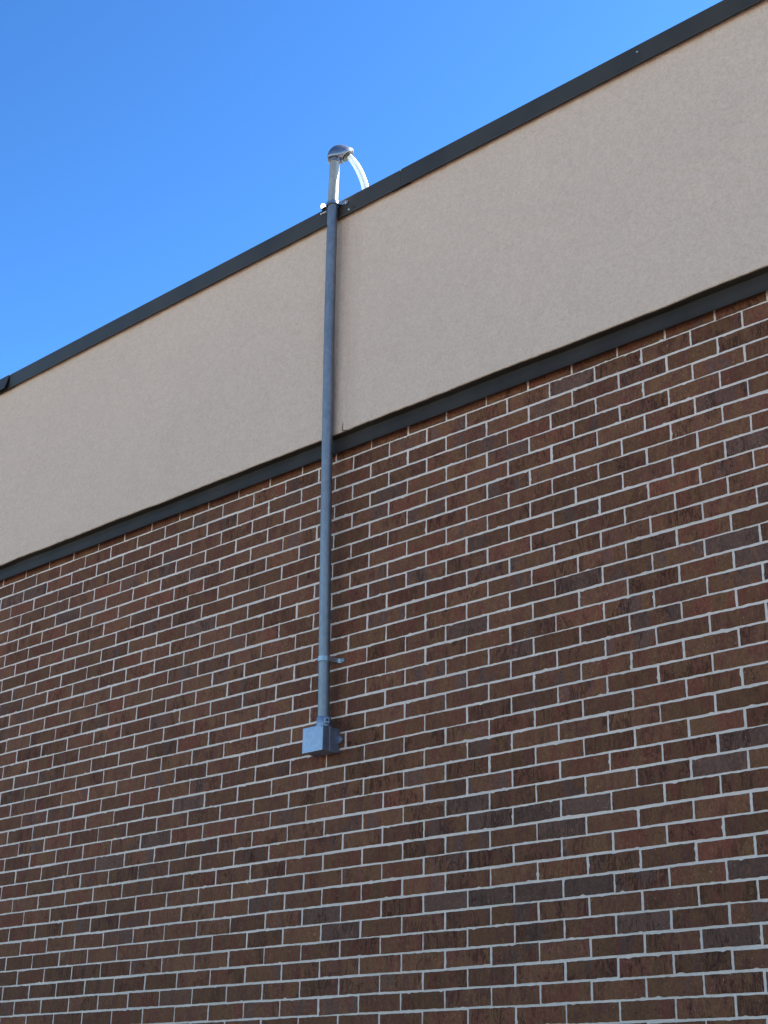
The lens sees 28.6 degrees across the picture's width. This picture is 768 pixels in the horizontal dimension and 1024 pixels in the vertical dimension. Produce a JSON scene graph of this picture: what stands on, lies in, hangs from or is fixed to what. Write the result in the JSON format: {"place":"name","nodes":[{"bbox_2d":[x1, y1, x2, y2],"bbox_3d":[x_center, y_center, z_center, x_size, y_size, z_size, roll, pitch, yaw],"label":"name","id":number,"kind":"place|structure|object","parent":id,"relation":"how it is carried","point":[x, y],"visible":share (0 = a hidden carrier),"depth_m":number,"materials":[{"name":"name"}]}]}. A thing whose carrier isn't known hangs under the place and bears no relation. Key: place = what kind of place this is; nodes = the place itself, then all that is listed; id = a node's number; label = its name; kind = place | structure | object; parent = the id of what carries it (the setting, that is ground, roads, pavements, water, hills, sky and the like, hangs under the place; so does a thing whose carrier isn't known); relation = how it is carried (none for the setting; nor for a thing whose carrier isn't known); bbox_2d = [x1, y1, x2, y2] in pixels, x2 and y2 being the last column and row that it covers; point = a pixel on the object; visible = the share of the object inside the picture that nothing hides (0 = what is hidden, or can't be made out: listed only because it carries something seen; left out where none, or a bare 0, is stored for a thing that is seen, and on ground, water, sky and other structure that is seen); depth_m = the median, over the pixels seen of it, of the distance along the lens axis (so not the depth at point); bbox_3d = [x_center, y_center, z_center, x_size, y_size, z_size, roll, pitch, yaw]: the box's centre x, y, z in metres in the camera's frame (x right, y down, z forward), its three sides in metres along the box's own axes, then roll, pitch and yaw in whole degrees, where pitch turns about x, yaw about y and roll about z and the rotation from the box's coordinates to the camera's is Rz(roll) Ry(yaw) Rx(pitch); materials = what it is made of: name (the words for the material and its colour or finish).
{"place":"outdoors","nodes":[
{"label":"outdoors","id":0,"kind":"place"},
{"bbox_2d":[0,0,722,378],"label":"sky","id":1,"kind":"structure","parent":0,"point":[147,146],"materials":[{"name":"blue"}]},
{"label":"parking lot","id":2,"kind":"structure","parent":0,"visible":0},
{"bbox_2d":[0,0,767,1023],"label":"brick building","id":3,"kind":"structure","parent":2,"relation":"on","point":[534,790],"depth_m":5.77,"materials":[{"name":"brick"}]},
{"bbox_2d":[302,724,342,756],"bbox_3d":[-0.236,0.887,5.845,0.134,0.100,0.094,-19,-30,39],"label":"junction box","id":4,"kind":"object","parent":3,"relation":"attached to","point":[321,740],"visible":1,"depth_m":5.82,"materials":[{"name":"grey metal"}]},
{"bbox_2d":[316,145,353,726],"bbox_3d":[-0.220,-0.417,6.364,0.170,2.702,0.098,1,-22,0],"label":"conduit mast","id":5,"kind":"object","parent":3,"relation":"attached to","point":[337,155],"visible":0.98,"depth_m":6.31,"materials":[{"name":"metal"}]},
{"bbox_2d":[347,154,368,189],"bbox_3d":[-0.064,-1.400,6.785,0.263,0.483,0.064,9,-24,-19],"label":"service cable","id":6,"kind":"object","parent":5,"relation":"attached to","point":[355,164],"visible":0.46,"depth_m":6.81,"materials":[{"name":"white plastic"}]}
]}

